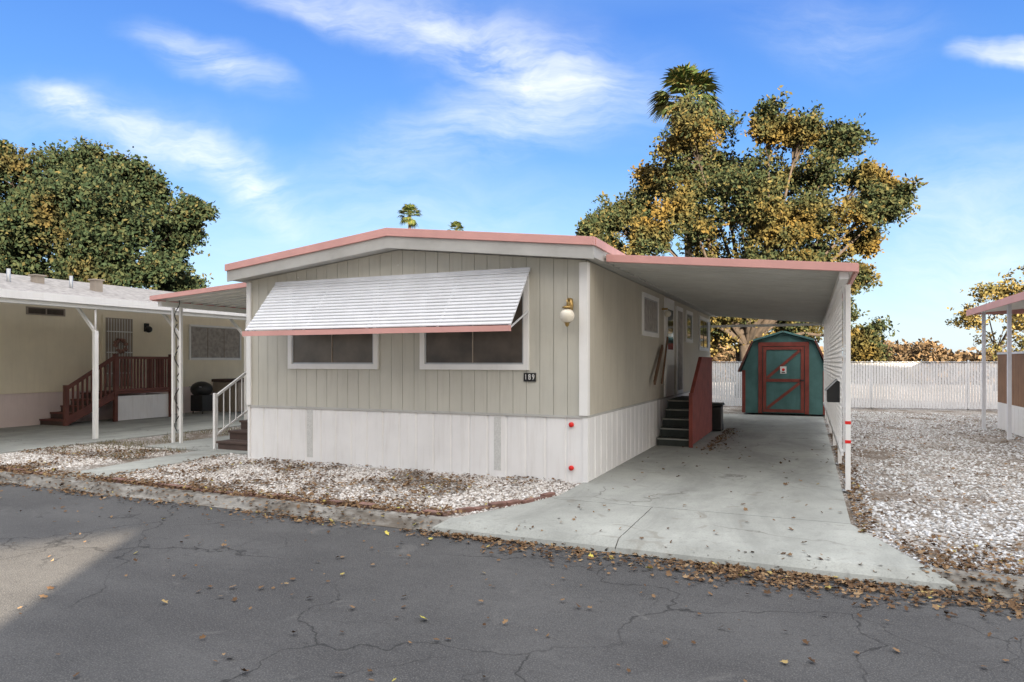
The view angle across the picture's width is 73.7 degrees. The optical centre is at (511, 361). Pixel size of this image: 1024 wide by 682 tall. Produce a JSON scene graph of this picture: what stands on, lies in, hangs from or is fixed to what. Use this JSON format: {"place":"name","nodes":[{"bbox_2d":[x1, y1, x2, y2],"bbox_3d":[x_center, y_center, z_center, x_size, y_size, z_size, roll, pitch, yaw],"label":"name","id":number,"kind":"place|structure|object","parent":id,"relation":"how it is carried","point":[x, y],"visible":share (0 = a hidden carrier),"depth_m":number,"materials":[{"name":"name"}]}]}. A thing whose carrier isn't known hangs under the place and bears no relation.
{"place":"outdoors","nodes":[
{"label":"outdoors","id":0,"kind":"place"},
{"bbox_2d":[0,411,243,453],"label":"neighbor driveway","id":1,"kind":"structure","parent":0,"point":[18,439],"depth_m":16.14,"materials":[{"name":"concrete"}]},
{"bbox_2d":[39,354,170,425],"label":"entry stairs","id":2,"kind":"structure","parent":1,"relation":"on","point":[150,404],"depth_m":18.86,"materials":[{"name":"brown wood"}]},
{"bbox_2d":[0,288,247,438],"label":"patio cover","id":3,"kind":"object","parent":1,"relation":"on","point":[78,302],"visible":0.49,"depth_m":14.45,"materials":[{"name":"white metal"}]},
{"bbox_2d":[189,381,212,413],"bbox_3d":[-9.733,1.127,21.409,0.660,1.009,0.660,0,0,24],"label":"barbecue grill","id":4,"kind":"object","parent":1,"relation":"on","point":[201,398],"visible":1,"depth_m":21.22,"materials":[{"name":"black metal"}]},
{"bbox_2d":[211,378,243,411],"bbox_3d":[-9.018,1.095,22.679,1.160,1.050,1.360,0,0,24],"label":"storage box","id":5,"kind":"object","parent":1,"relation":"on","point":[219,385],"visible":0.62,"depth_m":22.04,"materials":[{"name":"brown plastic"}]},
{"bbox_2d":[0,302,244,427],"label":"walls","id":6,"kind":"structure","parent":0,"point":[44,359],"depth_m":18.32,"materials":[{"name":"beige"}]},
{"bbox_2d":[0,268,172,302],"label":"roof","id":7,"kind":"structure","parent":6,"relation":"on","point":[70,286],"depth_m":19.95,"materials":[{"name":"white metal"}]},
{"bbox_2d":[26,306,240,388],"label":"windows and door","id":8,"kind":"structure","parent":6,"relation":"attached to","point":[207,342],"depth_m":20.20,"materials":[{"name":"white paint"}]},
{"bbox_2d":[0,483,1023,681],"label":"road","id":9,"kind":"structure","parent":0,"point":[96,615],"depth_m":4.68,"materials":[{"name":"grey asphalt"}]},
{"bbox_2d":[0,417,1023,681],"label":"fallen leaves","id":10,"kind":"object","parent":9,"relation":"on","point":[764,573],"visible":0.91,"depth_m":7.20,"materials":[{"name":"brown plant"}]},
{"bbox_2d":[384,530,651,618],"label":"fallen leaves","id":11,"kind":"object","parent":9,"relation":"on","point":[386,532],"visible":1,"depth_m":6.02,"materials":[{"name":"yellow plant"}]},
{"bbox_2d":[0,0,1023,360],"label":"sky","id":12,"kind":"structure","parent":0,"point":[305,122],"materials":[{"name":"blue"}]},
{"bbox_2d":[2,382,1023,575],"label":"gravel yard","id":13,"kind":"structure","parent":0,"point":[730,409],"depth_m":10.33,"materials":[{"name":"grey gravel"}]},
{"bbox_2d":[0,135,219,291],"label":"oak tree","id":14,"kind":"object","parent":13,"relation":"on","point":[86,211],"visible":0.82,"depth_m":27.24,"materials":[{"name":"green plant"}]},
{"bbox_2d":[47,426,237,459],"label":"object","id":15,"kind":"structure","parent":13,"relation":"on","point":[167,438],"depth_m":13.27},
{"bbox_2d":[57,450,230,479],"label":"footpath","id":16,"kind":"structure","parent":13,"relation":"on","point":[155,462],"depth_m":10.91,"materials":[{"name":"concrete"}]},
{"bbox_2d":[144,435,247,454],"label":"patio slab","id":17,"kind":"structure","parent":13,"relation":"on","point":[205,444],"depth_m":13.23,"materials":[{"name":"concrete"}]},
{"bbox_2d":[150,282,245,442],"bbox_3d":[-4.061,0.089,16.598,2.820,3.081,8.500,0,0,24],"label":"porch awning","id":18,"kind":"object","parent":17,"relation":"on","point":[228,298],"visible":0.43,"depth_m":13.62,"materials":[{"name":"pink metal"}]},
{"bbox_2d":[213,371,247,450],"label":"porch stairs","id":19,"kind":"structure","parent":17,"relation":"on","point":[239,438],"depth_m":12.82,"materials":[{"name":"white paint"}]},
{"bbox_2d":[0,467,554,516],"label":"brick edging","id":20,"kind":"object","parent":13,"relation":"on","point":[507,502],"visible":0.41,"depth_m":7.90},
{"bbox_2d":[0,444,580,515],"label":"gravel stones","id":21,"kind":"object","parent":13,"relation":"on","point":[229,471],"visible":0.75,"depth_m":9.60,"materials":[{"name":"white gravel"}]},
{"bbox_2d":[248,392,689,482],"bbox_3d":[0.778,1.208,16.168,6.008,0.884,12.630,0,0,24],"label":"skirting","id":22,"kind":"object","parent":13,"relation":"on","point":[580,450],"visible":0.61,"depth_m":10.29,"materials":[{"name":"white metal"}]},
{"bbox_2d":[248,250,709,417],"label":"walls","id":23,"kind":"structure","parent":22,"relation":"on","point":[624,353],"depth_m":10.33,"materials":[{"name":"paint"}]},
{"bbox_2d":[242,267,529,335],"bbox_3d":[-1.969,-0.853,10.075,4.560,0.915,0.743,0,0,24],"label":"window awning","id":24,"kind":"object","parent":23,"relation":"attached to","point":[299,316],"depth_m":9.93,"materials":[{"name":"metal"}]},
{"bbox_2d":[246,262,589,415],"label":"corner boards","id":25,"kind":"object","parent":23,"relation":"attached to","point":[584,338],"visible":1,"depth_m":9.21,"materials":[{"name":"white paint"}]},
{"bbox_2d":[225,228,716,316],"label":"roof","id":26,"kind":"structure","parent":23,"relation":"on","point":[593,249],"depth_m":9.99,"materials":[{"name":"pink metal"}]},
{"bbox_2d":[288,276,708,396],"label":"windows and doors","id":27,"kind":"structure","parent":23,"relation":"attached to","point":[498,350],"depth_m":10.64,"materials":[{"name":"white paint"}]},
{"bbox_2d":[524,373,535,381],"bbox_3d":[0.248,0.220,9.530,0.180,0.120,0.025,0,0,24],"label":"house number sign","id":28,"kind":"object","parent":23,"relation":"attached to","point":[529,377],"visible":1,"depth_m":9.52,"materials":[{"name":"black plastic"}]},
{"bbox_2d":[560,298,574,326],"bbox_3d":[0.760,-0.661,9.146,0.199,0.401,0.261,0,0,48],"label":"wall lantern","id":29,"kind":"object","parent":23,"relation":"attached to","point":[567,315],"depth_m":9.07,"materials":[{"name":"white glass"}]},
{"bbox_2d":[653,337,668,384],"bbox_3d":[2.893,-0.025,13.357,0.103,0.970,1.355,0,0,24],"label":"wooden handrail","id":30,"kind":"object","parent":23,"relation":"attached to","point":[658,365],"visible":1,"depth_m":13.60,"materials":[{"name":"wood"}]},
{"bbox_2d":[662,308,670,316],"bbox_3d":[3.153,-0.995,13.908,0.186,0.190,0.139,0,0,49],"label":"side porch light","id":31,"kind":"object","parent":23,"relation":"attached to","point":[667,313],"visible":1,"depth_m":13.85,"materials":[{"name":"white glass"}]},
{"bbox_2d":[645,62,724,256],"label":"palm tree","id":32,"kind":"object","parent":13,"relation":"on","point":[676,81],"visible":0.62,"depth_m":43.20,"materials":[{"name":"green plant"}]},
{"bbox_2d":[604,254,858,492],"bbox_3d":[5.086,0.093,14.431,3.275,3.115,12.480,0,0,24],"label":"carport","id":33,"kind":"object","parent":13,"relation":"on","point":[813,293],"visible":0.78,"depth_m":10.34,"materials":[{"name":"metal"}]},
{"bbox_2d":[825,379,839,401],"bbox_3d":[4.375,0.394,9.332,0.182,0.312,0.340,0,0,24],"label":"mailbox","id":34,"kind":"object","parent":33,"relation":"attached to","point":[832,389],"visible":1,"depth_m":9.18,"materials":[{"name":"black plastic"}]},
{"bbox_2d":[710,321,780,362],"bbox_3d":[10.707,-0.452,32.438,5.913,4.428,3.775,0,0,24],"label":"tree","id":35,"kind":"object","parent":13,"relation":"on","point":[724,340],"visible":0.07,"depth_m":32.11,"materials":[{"name":"yellow plant"}]},
{"bbox_2d":[574,74,928,369],"bbox_3d":[10.258,-5.458,31.087,14.356,14.492,8.920,0,0,-14],"label":"oak tree","id":36,"kind":"object","parent":13,"relation":"on","point":[760,210],"visible":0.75,"depth_m":29.49,"materials":[{"name":"green plant"}]},
{"bbox_2d":[738,331,824,414],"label":"garden shed","id":37,"kind":"structure","parent":13,"relation":"on","point":[782,372],"depth_m":20.80,"materials":[{"name":"teal paint"}]},
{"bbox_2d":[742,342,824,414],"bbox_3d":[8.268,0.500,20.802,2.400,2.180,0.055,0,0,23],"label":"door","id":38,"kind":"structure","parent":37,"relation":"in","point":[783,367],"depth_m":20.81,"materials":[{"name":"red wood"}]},
{"bbox_2d":[712,360,997,409],"bbox_3d":[16.200,0.800,22.913,31.608,1.700,0.134,0,0,13],"label":"slatted chain link fence","id":39,"kind":"object","parent":13,"relation":"on","point":[952,387],"visible":0.35,"depth_m":23.44,"materials":[{"name":"white plastic"}]},
{"bbox_2d":[824,411,1023,576],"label":"gravel stones","id":40,"kind":"object","parent":13,"relation":"on","point":[992,536],"visible":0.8,"depth_m":8.80,"materials":[{"name":"white gravel"}]},
{"bbox_2d":[944,265,1023,362],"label":"tree","id":41,"kind":"object","parent":13,"relation":"on","point":[1001,291],"visible":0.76,"depth_m":37.88,"materials":[{"name":"green plant"}]},
{"bbox_2d":[966,291,1023,439],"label":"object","id":42,"kind":"object","parent":13,"relation":"on","point":[1010,392],"visible":0.99,"depth_m":15.32,"materials":[{"name":"white paint"}]},
{"bbox_2d":[457,414,923,565],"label":"driveway","id":43,"kind":"structure","parent":0,"point":[716,505],"depth_m":8.13,"materials":[{"name":"concrete"}]},
{"bbox_2d":[657,357,712,447],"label":"side stairs","id":44,"kind":"structure","parent":43,"relation":"on","point":[692,425],"depth_m":13.77,"materials":[{"name":"brown wood"}]},
{"bbox_2d":[712,402,724,430],"bbox_3d":[4.795,1.300,16.077,0.360,0.657,0.452,0,0,24],"label":"trash bin","id":45,"kind":"object","parent":43,"relation":"on","point":[717,416],"visible":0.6,"depth_m":15.88,"materials":[{"name":"black plastic"}]},
{"bbox_2d":[431,517,957,591],"bbox_3d":[1.310,1.677,6.143,4.550,0.103,0.267,0,0,24],"label":"driveway apron","id":46,"kind":"object","parent":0,"point":[851,568],"visible":1,"depth_m":5.93,"materials":[{"name":"concrete"}]},
{"label":"ground","id":47,"kind":"structure","parent":0,"visible":0},
{"bbox_2d":[397,203,422,228],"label":"palm tree","id":48,"kind":"object","parent":47,"relation":"on","point":[408,209],"visible":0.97,"depth_m":89.55,"materials":[{"name":"green plant"}]},
{"bbox_2d":[448,221,463,230],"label":"palm tree","id":49,"kind":"object","parent":47,"relation":"on","point":[457,225],"visible":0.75,"depth_m":94.35,"materials":[{"name":"green plant"}]},
{"bbox_2d":[0,471,1023,599],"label":"curb","id":50,"kind":"structure","parent":47,"relation":"on","point":[391,519],"depth_m":7.75,"materials":[{"name":"concrete"}]},
{"bbox_2d":[710,337,1021,384],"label":"distant trees","id":51,"kind":"object","parent":47,"relation":"on","point":[916,351],"visible":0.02,"depth_m":50.15,"materials":[{"name":"orange plant"}]}
]}

